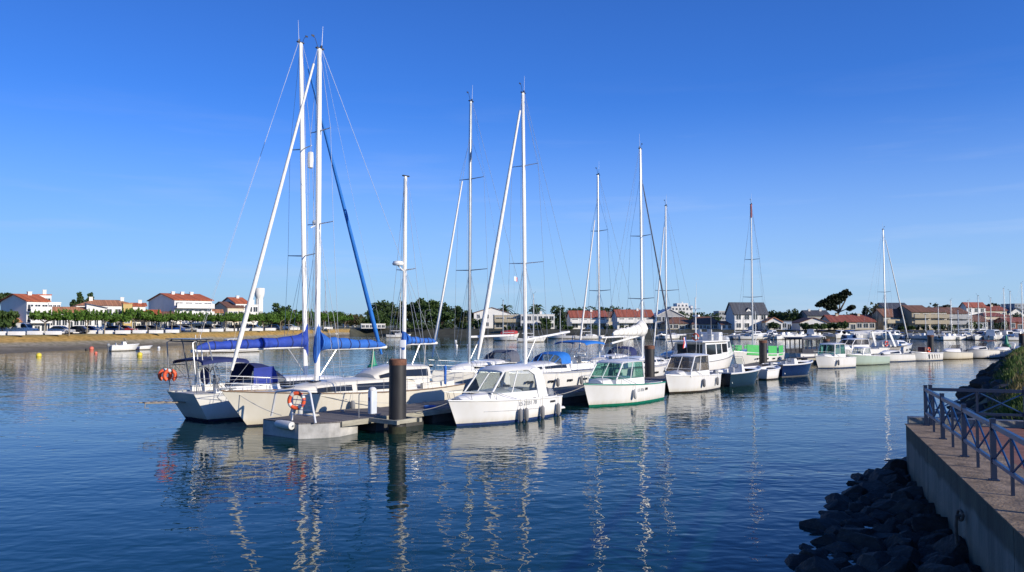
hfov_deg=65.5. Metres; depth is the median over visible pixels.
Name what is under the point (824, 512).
boulder
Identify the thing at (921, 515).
boulder
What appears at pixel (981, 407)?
boulder
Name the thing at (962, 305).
house
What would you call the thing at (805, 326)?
shrub
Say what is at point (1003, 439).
promenade pavement
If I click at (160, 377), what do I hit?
lifebuoy
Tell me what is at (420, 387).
sailing ketch
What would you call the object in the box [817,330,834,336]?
moored motorboat
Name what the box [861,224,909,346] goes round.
sailing yacht
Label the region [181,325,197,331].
parked car
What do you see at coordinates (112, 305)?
house
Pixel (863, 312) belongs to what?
broadleaf tree
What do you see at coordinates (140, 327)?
parked car
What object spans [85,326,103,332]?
parked car
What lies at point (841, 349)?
cabin cruiser
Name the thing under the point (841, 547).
boulder
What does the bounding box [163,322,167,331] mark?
door
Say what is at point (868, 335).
covered yacht
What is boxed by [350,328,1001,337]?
seawall slope
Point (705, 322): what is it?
house
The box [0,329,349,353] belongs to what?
embankment slope
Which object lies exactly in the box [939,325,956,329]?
shrub
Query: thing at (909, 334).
moored motorboat
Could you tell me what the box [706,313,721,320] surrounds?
broadleaf tree
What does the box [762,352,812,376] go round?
open motorboat
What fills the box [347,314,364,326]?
broadleaf tree
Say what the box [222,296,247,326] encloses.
house
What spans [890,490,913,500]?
boulder
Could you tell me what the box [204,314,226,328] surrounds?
plane tree
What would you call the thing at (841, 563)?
boulder
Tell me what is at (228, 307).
house
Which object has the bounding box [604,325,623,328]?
shrub
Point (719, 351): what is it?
window
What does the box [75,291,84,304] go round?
conifer tree
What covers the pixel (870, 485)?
boulder
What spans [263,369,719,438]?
floating pontoon
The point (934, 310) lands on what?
house
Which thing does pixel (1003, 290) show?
sailing boat
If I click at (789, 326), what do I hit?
door
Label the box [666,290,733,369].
flybridge cruiser
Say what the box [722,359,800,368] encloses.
floating pontoon
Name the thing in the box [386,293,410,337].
sailing boat
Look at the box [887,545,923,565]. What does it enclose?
boulder
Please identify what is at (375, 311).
broadleaf tree
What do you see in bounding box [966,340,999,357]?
sports motorboat
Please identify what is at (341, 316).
plane tree
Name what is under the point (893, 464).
boulder
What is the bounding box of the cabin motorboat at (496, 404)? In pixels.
[447,364,564,425]
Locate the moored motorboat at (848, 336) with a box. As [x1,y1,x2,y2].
[842,330,855,338]
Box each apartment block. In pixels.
[667,306,692,318]
[673,302,687,305]
[713,311,725,320]
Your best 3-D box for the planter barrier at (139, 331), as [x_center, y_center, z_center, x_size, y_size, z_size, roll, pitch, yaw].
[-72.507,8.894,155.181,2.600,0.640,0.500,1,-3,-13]
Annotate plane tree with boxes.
[27,309,60,334]
[54,308,84,335]
[73,308,102,333]
[92,310,120,333]
[108,314,131,328]
[120,307,148,329]
[135,309,161,329]
[144,313,168,329]
[161,312,183,329]
[169,309,192,331]
[181,311,204,331]
[198,312,215,328]
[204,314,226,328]
[216,312,235,330]
[227,312,242,330]
[235,311,253,321]
[247,314,262,324]
[256,313,272,330]
[265,315,279,327]
[272,311,291,330]
[280,310,299,330]
[290,315,301,330]
[295,309,314,318]
[307,313,326,320]
[314,312,332,329]
[324,315,338,322]
[333,312,343,329]
[339,314,353,329]
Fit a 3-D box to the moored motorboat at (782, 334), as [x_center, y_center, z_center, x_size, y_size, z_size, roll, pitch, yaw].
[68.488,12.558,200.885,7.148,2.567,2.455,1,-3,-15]
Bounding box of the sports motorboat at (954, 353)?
[939,348,972,358]
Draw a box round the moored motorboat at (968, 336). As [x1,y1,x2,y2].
[964,333,973,339]
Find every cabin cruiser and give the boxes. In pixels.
[835,334,879,354]
[863,330,912,352]
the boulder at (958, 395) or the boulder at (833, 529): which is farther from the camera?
the boulder at (958, 395)
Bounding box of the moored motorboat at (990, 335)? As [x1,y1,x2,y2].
[984,330,996,339]
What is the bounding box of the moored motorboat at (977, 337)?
[972,332,983,339]
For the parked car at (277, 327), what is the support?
on the quay road
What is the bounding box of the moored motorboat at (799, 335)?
[785,330,806,336]
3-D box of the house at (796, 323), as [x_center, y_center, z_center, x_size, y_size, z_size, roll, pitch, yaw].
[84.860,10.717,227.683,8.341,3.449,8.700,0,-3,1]
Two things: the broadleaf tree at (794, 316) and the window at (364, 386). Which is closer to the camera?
the window at (364, 386)
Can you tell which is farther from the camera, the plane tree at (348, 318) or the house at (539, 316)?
the house at (539, 316)
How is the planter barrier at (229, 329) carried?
on the quay road
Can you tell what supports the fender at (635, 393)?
hanging from the pilothouse boat at (618, 388)
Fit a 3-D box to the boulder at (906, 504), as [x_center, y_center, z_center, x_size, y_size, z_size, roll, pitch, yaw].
[9.164,5.303,18.474,1.157,0.745,0.729,-14,-20,39]
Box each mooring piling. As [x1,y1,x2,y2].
[388,359,406,433]
[644,345,654,376]
[759,340,766,363]
[823,339,829,352]
[927,335,933,351]
[1018,334,1023,345]
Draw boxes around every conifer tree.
[69,299,75,306]
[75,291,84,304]
[84,292,93,301]
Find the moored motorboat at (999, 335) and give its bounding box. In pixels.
[996,332,1007,339]
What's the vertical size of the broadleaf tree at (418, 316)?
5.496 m
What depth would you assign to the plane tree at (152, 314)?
161.17 m
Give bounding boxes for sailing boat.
[322,281,337,333]
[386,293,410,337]
[493,303,516,340]
[517,294,545,341]
[548,317,576,338]
[574,312,603,338]
[723,315,744,335]
[738,309,768,339]
[924,302,948,339]
[937,300,961,334]
[947,310,975,335]
[964,295,988,332]
[964,302,979,332]
[969,305,982,334]
[976,306,987,331]
[981,298,1007,330]
[993,286,1014,331]
[1002,289,1021,326]
[1004,281,1023,340]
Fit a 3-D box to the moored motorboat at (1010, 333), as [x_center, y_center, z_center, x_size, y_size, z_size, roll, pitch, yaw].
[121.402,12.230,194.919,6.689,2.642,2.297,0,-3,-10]
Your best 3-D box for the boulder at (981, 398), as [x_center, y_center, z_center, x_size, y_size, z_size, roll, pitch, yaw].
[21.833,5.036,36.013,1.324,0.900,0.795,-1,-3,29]
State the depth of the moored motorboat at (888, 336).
200.92 m
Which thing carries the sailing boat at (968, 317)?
on the water
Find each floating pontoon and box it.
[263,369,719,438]
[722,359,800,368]
[787,348,1012,363]
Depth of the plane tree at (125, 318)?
152.48 m
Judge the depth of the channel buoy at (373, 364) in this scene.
76.46 m
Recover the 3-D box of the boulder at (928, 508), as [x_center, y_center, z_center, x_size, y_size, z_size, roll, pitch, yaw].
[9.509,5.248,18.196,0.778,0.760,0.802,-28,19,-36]
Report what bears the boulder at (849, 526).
in the water
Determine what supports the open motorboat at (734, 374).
on the water
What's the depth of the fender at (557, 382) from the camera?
49.32 m
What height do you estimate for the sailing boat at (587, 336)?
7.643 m
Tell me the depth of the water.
23.60 m
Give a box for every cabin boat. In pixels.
[211,332,258,352]
[845,334,889,364]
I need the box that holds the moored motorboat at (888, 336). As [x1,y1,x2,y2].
[876,330,900,338]
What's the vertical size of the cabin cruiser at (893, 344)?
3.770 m
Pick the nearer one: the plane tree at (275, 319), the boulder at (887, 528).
the boulder at (887, 528)
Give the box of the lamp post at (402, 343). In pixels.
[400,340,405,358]
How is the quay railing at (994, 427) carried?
on the quay wall
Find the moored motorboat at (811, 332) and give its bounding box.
[805,329,816,335]
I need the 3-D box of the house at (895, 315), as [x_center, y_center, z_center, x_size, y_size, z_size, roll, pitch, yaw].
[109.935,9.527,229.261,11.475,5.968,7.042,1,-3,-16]
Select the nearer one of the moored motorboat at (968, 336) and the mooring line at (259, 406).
the mooring line at (259, 406)
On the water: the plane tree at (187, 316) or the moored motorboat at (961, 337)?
the moored motorboat at (961, 337)
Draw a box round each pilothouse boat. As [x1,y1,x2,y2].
[581,338,665,406]
[663,340,720,392]
[814,339,856,368]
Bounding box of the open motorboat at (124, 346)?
[107,338,138,350]
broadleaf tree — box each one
[0,309,19,330]
[258,312,270,326]
[270,303,293,328]
[320,311,338,326]
[329,310,344,326]
[339,313,356,326]
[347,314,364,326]
[364,309,381,323]
[371,300,391,315]
[375,314,398,327]
[386,301,406,327]
[393,311,414,318]
[398,302,418,322]
[412,313,426,322]
[414,297,439,323]
[427,311,457,324]
[428,301,451,323]
[449,305,467,319]
[452,316,473,325]
[472,319,481,326]
[529,305,540,313]
[538,318,551,325]
[550,305,566,324]
[566,307,582,319]
[604,305,620,311]
[678,310,690,319]
[689,312,705,318]
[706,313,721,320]
[767,310,780,319]
[776,308,801,320]
[861,305,867,314]
[865,302,883,314]
[1011,312,1023,316]
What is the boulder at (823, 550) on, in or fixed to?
in the water
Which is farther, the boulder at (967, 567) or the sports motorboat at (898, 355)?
the sports motorboat at (898, 355)
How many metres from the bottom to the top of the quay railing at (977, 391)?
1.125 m
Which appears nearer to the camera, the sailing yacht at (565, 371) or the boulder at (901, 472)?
the boulder at (901, 472)
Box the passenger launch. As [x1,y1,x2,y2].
[784,336,825,358]
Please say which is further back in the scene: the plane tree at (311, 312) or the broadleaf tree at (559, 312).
the broadleaf tree at (559, 312)
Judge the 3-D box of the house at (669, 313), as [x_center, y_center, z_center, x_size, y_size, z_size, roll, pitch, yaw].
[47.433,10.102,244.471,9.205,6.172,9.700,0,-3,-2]
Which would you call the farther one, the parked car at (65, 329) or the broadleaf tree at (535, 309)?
the broadleaf tree at (535, 309)
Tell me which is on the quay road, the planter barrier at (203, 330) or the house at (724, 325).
the planter barrier at (203, 330)
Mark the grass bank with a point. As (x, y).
(984, 400)
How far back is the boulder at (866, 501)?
19.39 m
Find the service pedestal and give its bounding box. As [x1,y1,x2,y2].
[368,387,376,413]
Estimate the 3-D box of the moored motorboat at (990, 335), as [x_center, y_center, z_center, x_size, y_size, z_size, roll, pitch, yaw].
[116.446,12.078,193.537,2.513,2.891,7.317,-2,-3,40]
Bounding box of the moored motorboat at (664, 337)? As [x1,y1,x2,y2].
[660,330,679,338]
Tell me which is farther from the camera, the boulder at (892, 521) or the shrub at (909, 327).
the shrub at (909, 327)
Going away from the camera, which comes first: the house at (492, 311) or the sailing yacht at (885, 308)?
the sailing yacht at (885, 308)
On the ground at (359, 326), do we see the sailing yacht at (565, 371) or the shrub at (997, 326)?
the shrub at (997, 326)
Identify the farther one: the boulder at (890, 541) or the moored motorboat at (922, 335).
the moored motorboat at (922, 335)
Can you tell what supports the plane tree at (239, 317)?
on the quay road
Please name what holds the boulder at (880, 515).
in the water
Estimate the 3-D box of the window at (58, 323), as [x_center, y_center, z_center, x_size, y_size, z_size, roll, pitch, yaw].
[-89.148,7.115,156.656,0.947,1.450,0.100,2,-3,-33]
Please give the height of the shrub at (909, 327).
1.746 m
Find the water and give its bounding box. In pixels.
[0,335,1018,571]
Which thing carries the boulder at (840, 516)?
in the water
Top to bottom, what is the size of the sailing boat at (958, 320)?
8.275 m
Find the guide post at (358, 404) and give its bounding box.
[358,393,360,417]
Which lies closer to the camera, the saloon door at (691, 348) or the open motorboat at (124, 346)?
the saloon door at (691, 348)
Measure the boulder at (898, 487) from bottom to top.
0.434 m
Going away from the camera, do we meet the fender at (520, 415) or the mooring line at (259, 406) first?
the mooring line at (259, 406)
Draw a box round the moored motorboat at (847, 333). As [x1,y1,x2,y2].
[842,331,850,338]
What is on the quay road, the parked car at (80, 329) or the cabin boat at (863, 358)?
the parked car at (80, 329)
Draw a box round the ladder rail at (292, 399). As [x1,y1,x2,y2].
[270,389,316,422]
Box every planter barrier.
[7,331,24,334]
[27,331,43,334]
[45,331,61,334]
[82,330,96,333]
[98,330,113,333]
[115,330,130,333]
[132,330,146,332]
[149,330,163,332]
[165,330,178,332]
[197,329,208,331]
[211,329,222,331]
[226,328,236,330]
[252,328,262,330]
[265,328,275,330]
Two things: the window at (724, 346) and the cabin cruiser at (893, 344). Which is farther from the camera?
the cabin cruiser at (893, 344)
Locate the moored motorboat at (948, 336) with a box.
[936,333,956,339]
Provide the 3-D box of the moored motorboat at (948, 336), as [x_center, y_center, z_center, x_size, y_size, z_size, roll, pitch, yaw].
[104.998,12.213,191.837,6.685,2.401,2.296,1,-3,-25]
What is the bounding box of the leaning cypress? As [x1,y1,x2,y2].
[815,289,855,314]
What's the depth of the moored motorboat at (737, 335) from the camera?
201.95 m
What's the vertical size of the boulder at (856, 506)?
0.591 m
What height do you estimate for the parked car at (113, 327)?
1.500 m
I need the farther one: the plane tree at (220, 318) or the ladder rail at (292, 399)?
the plane tree at (220, 318)
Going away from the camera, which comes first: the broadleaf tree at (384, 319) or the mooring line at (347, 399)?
the mooring line at (347, 399)
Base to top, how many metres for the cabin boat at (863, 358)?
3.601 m
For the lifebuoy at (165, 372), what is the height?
0.593 m
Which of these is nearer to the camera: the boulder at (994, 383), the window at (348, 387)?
the window at (348, 387)
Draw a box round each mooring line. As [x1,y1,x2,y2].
[233,390,281,415]
[318,395,382,402]
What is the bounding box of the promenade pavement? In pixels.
[958,426,1023,468]
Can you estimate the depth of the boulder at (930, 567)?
13.27 m
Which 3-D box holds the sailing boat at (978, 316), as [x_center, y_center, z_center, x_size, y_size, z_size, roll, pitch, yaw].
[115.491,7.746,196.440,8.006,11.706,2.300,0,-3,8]
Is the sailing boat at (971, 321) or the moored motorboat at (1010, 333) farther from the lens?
the sailing boat at (971, 321)
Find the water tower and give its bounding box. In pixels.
[255,288,264,325]
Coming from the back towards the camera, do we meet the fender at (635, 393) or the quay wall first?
the fender at (635, 393)
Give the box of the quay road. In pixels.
[6,329,301,334]
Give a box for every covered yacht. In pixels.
[500,330,518,336]
[851,330,900,338]
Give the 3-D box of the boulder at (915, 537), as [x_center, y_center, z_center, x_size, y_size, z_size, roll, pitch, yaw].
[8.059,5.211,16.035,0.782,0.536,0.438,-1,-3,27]
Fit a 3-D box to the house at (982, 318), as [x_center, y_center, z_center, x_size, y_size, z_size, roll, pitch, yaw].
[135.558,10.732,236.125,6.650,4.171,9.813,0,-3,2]
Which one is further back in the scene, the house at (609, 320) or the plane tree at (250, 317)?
the house at (609, 320)
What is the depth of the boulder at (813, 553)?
15.03 m
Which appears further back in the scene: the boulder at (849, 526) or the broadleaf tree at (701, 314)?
the broadleaf tree at (701, 314)
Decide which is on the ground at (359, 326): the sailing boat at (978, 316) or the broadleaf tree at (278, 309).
the broadleaf tree at (278, 309)
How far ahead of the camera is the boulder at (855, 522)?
17.44 m
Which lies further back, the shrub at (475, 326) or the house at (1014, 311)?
the house at (1014, 311)
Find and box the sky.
[0,0,1023,321]
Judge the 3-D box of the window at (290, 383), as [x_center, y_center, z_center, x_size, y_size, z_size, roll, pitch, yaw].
[-10.268,4.838,40.035,0.220,0.252,3.415,-2,-3,35]
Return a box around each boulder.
[784,553,811,566]
[796,556,839,571]
[799,518,840,530]
[799,543,814,548]
[799,548,828,559]
[810,530,822,532]
[810,533,835,544]
[815,547,828,554]
[818,510,837,513]
[820,511,851,524]
[823,499,848,509]
[823,525,839,535]
[823,541,856,553]
[825,493,851,502]
[829,558,851,568]
[831,553,849,559]
[834,531,886,550]
[839,527,877,534]
[840,518,864,527]
[840,564,866,571]
[841,485,867,496]
[844,525,859,527]
[846,481,863,484]
[847,501,864,510]
[850,473,867,480]
[856,551,891,571]
[857,495,872,506]
[859,506,884,514]
[860,480,890,491]
[863,469,874,477]
[868,468,897,481]
[868,509,895,521]
[870,533,897,539]
[871,499,897,511]
[872,524,897,533]
[877,556,915,571]
[881,466,907,475]
[881,474,907,485]
[883,460,906,470]
[883,517,902,524]
[883,535,917,548]
[887,498,925,514]
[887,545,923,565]
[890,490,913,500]
[890,557,919,570]
[895,485,909,489]
[895,486,923,498]
[896,524,913,532]
[897,530,920,543]
[903,514,940,523]
[906,481,916,485]
[908,503,935,514]
[911,516,948,532]
[917,533,947,544]
[918,563,961,571]
[920,551,966,564]
[920,555,956,566]
[931,534,968,562]
[954,563,981,571]
[955,386,974,401]
[964,400,975,407]
[967,392,974,398]
[969,376,991,388]
[971,405,987,412]
[978,392,986,402]
[980,384,990,392]
[985,364,995,371]
[987,384,1010,399]
[987,393,1003,403]
[990,379,1003,387]
[991,416,1008,418]
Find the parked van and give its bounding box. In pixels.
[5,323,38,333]
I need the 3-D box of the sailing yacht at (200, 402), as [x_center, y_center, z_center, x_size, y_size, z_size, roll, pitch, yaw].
[-11.475,-3.600,40.539,3.739,20.500,14.342,-2,-3,38]
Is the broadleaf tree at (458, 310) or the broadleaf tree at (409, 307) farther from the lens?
the broadleaf tree at (409, 307)
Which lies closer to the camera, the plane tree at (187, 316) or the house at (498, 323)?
the plane tree at (187, 316)
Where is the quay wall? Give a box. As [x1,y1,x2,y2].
[905,424,1023,571]
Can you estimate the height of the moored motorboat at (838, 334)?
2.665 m
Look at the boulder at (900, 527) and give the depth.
16.54 m
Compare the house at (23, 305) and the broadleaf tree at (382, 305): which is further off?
the broadleaf tree at (382, 305)
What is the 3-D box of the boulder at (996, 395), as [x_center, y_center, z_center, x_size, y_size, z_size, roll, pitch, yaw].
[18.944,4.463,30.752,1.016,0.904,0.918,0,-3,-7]
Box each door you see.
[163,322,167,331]
[677,344,701,357]
[787,324,791,329]
[850,324,855,329]
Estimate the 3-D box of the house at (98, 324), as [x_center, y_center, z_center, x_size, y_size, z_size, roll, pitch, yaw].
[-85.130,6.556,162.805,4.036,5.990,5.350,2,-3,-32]
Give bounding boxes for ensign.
[683,337,687,359]
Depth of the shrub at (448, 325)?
256.52 m
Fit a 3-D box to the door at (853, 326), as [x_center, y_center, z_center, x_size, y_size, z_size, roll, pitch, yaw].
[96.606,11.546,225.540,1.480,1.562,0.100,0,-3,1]
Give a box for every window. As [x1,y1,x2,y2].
[27,304,33,310]
[41,324,47,331]
[56,320,61,325]
[279,380,307,385]
[317,385,352,391]
[357,382,388,390]
[379,369,427,377]
[495,323,503,327]
[545,365,566,368]
[706,344,715,354]
[716,344,721,353]
[722,343,727,352]
[869,323,874,327]
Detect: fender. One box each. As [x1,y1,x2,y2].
[274,420,294,429]
[350,401,354,408]
[518,398,522,421]
[524,398,528,421]
[540,396,544,418]
[556,378,559,386]
[556,403,559,415]
[633,389,636,398]
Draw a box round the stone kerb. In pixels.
[907,416,1023,427]
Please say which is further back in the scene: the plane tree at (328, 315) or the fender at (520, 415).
the plane tree at (328, 315)
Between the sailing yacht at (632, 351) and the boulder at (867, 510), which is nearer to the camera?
the boulder at (867, 510)
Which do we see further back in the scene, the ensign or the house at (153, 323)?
the house at (153, 323)
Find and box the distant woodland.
[258,312,843,325]
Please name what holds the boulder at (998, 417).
on the grass bank
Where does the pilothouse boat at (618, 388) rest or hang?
on the water
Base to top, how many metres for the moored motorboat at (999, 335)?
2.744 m
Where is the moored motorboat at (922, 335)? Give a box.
[910,333,926,338]
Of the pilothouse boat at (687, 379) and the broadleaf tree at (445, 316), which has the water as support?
the pilothouse boat at (687, 379)
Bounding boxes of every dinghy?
[136,345,152,349]
[757,365,780,379]
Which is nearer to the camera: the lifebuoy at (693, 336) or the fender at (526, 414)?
the fender at (526, 414)
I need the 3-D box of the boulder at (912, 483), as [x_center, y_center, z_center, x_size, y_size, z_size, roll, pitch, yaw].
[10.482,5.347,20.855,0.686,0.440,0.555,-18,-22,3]
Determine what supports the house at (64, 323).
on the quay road
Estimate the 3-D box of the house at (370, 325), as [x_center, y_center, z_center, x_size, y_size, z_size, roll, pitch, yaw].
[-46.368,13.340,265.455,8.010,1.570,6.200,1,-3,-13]
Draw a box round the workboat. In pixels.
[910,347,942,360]
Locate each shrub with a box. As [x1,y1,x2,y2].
[397,322,419,329]
[419,323,443,329]
[442,322,467,328]
[465,324,480,328]
[502,326,522,329]
[530,324,550,329]
[557,325,573,328]
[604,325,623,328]
[766,321,779,328]
[799,322,817,329]
[814,323,827,329]
[827,323,837,330]
[834,321,848,329]
[897,325,915,329]
[916,325,936,329]
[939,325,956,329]
[966,321,982,328]
[992,322,1007,329]
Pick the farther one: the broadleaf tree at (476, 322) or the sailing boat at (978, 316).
the broadleaf tree at (476, 322)
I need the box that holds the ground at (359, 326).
[131,322,1012,333]
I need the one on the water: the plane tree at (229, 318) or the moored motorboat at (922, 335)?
the moored motorboat at (922, 335)
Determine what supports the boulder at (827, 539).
in the water
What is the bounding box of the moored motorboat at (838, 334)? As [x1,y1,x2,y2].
[834,330,843,338]
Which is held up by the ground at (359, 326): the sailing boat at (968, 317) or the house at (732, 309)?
the house at (732, 309)
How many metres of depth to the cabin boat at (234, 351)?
116.56 m
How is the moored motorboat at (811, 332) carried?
on the water
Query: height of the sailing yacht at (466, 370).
20.400 m
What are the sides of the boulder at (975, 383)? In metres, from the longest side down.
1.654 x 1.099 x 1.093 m
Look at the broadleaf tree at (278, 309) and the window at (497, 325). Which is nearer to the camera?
the broadleaf tree at (278, 309)
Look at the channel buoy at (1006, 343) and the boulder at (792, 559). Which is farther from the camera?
the channel buoy at (1006, 343)
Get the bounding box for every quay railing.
[923,385,1023,495]
[928,385,1023,428]
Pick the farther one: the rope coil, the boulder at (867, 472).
the rope coil
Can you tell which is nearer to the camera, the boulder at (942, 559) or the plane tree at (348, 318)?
the boulder at (942, 559)
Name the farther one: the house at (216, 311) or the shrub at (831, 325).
the shrub at (831, 325)
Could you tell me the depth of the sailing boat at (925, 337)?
196.35 m
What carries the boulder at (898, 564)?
in the water
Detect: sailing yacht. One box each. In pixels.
[138,24,388,421]
[425,86,554,391]
[471,76,608,389]
[575,167,657,361]
[584,137,677,376]
[653,200,696,358]
[731,199,784,363]
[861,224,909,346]
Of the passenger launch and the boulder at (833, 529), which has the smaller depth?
the boulder at (833, 529)
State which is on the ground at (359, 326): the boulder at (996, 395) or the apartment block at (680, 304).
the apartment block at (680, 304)
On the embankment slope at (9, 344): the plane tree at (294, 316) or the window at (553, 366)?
the plane tree at (294, 316)
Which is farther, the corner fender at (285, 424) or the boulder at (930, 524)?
the corner fender at (285, 424)
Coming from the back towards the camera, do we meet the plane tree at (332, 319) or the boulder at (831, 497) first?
the plane tree at (332, 319)
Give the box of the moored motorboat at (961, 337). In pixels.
[956,334,965,339]
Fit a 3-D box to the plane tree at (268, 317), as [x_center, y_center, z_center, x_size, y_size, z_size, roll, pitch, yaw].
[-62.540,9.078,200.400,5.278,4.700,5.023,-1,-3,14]
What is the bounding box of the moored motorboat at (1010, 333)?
[1002,331,1014,336]
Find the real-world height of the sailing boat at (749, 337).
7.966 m
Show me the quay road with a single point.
(163, 332)
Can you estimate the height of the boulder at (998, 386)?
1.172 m
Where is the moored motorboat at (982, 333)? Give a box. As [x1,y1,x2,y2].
[978,331,985,335]
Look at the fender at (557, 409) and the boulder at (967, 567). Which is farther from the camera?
the fender at (557, 409)
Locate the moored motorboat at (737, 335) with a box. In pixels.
[732,331,748,338]
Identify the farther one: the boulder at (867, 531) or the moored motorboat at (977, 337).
the moored motorboat at (977, 337)
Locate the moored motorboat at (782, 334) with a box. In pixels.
[771,332,796,338]
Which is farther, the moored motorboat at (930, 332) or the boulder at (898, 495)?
the moored motorboat at (930, 332)
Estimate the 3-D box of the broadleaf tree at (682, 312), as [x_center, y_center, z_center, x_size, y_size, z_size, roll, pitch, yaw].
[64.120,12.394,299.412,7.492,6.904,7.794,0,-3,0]
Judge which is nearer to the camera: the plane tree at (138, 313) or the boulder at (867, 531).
the boulder at (867, 531)
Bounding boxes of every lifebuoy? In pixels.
[158,368,171,380]
[162,369,176,380]
[287,391,305,409]
[692,333,698,340]
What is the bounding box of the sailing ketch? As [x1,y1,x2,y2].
[217,32,464,426]
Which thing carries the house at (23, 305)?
on the ground at (359, 326)
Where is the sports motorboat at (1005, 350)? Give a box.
[995,342,1015,356]
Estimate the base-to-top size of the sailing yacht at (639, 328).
19.500 m
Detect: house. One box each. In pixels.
[0,292,51,332]
[38,290,51,300]
[48,302,60,306]
[48,307,85,332]
[72,297,127,326]
[84,303,107,328]
[121,303,132,326]
[132,300,146,327]
[144,310,161,327]
[147,291,214,330]
[160,311,173,331]
[212,309,223,325]
[215,301,244,329]
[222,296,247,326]
[248,300,257,324]
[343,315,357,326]
[361,324,384,327]
[472,307,509,327]
[493,315,520,328]
[519,311,554,328]
[566,309,607,328]
[606,312,611,324]
[611,308,654,328]
[653,309,684,328]
[660,317,691,328]
[690,316,717,328]
[716,321,731,329]
[724,302,768,329]
[761,317,783,329]
[782,321,791,329]
[792,317,828,329]
[798,309,829,318]
[820,314,876,329]
[870,303,906,310]
[870,309,906,329]
[897,305,933,329]
[926,307,949,329]
[939,307,970,329]
[959,302,986,314]
[969,315,989,328]
[974,313,1011,328]
[985,305,1007,314]
[993,317,1023,328]
[1005,308,1023,315]
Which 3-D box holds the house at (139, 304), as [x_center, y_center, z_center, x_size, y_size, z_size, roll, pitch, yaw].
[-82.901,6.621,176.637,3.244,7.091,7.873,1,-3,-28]
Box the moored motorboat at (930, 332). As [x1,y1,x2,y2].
[927,330,935,334]
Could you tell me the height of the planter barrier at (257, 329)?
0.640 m
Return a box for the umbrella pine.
[0,292,11,305]
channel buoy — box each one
[367,351,377,367]
[1002,335,1009,345]
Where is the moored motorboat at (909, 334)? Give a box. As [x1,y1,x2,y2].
[904,330,914,338]
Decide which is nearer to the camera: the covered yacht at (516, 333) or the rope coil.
the rope coil
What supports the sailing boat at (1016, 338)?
on the water
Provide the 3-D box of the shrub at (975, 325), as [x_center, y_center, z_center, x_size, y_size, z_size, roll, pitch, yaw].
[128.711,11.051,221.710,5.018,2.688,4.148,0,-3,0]
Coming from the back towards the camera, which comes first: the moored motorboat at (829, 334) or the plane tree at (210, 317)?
the moored motorboat at (829, 334)
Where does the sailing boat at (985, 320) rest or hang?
on the water
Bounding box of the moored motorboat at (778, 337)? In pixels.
[770,332,781,339]
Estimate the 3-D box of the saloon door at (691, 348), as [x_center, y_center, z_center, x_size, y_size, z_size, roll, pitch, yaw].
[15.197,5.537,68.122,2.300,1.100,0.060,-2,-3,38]
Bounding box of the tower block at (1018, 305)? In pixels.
[1001,303,1023,311]
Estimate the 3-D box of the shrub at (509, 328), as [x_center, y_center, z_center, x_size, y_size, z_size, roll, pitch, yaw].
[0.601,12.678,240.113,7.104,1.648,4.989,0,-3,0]
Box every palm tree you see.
[498,304,513,314]
[529,304,544,312]
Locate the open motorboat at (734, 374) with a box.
[710,356,760,386]
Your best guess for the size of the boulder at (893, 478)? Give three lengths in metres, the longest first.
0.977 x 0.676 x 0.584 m
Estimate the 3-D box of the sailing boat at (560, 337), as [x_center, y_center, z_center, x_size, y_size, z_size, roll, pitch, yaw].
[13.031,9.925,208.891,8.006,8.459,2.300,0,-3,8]
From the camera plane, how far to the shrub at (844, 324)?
218.21 m
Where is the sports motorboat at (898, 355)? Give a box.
[873,350,915,361]
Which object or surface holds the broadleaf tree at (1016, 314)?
on the ground at (359, 326)
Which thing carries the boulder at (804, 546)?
in the water
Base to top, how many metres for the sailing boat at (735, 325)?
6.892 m
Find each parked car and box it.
[47,326,75,333]
[70,326,89,333]
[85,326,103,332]
[105,325,124,331]
[121,325,137,332]
[133,325,150,331]
[147,325,164,330]
[164,325,184,331]
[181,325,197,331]
[198,325,215,330]
[213,325,227,330]
[246,325,263,329]
[264,324,279,329]
[283,324,299,329]
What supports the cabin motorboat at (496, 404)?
on the water
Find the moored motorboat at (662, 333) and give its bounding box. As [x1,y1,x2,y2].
[655,332,665,338]
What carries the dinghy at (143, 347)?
on the water
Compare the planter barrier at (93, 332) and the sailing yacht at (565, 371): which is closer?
the sailing yacht at (565, 371)
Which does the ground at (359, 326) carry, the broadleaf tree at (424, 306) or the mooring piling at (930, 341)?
the broadleaf tree at (424, 306)
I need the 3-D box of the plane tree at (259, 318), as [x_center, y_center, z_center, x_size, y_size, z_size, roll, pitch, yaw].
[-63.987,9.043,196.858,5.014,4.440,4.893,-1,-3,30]
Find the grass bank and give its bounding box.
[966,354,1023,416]
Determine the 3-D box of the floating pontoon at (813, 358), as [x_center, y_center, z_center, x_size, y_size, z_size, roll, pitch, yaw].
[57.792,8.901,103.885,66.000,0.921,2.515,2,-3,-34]
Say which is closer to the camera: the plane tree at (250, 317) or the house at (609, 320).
the plane tree at (250, 317)
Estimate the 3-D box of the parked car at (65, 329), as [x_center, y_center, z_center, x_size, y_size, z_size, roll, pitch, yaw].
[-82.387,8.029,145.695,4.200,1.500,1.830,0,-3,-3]
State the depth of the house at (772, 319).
221.75 m
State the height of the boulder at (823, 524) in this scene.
0.847 m
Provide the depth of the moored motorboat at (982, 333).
195.31 m
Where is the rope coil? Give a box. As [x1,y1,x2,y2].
[423,405,436,407]

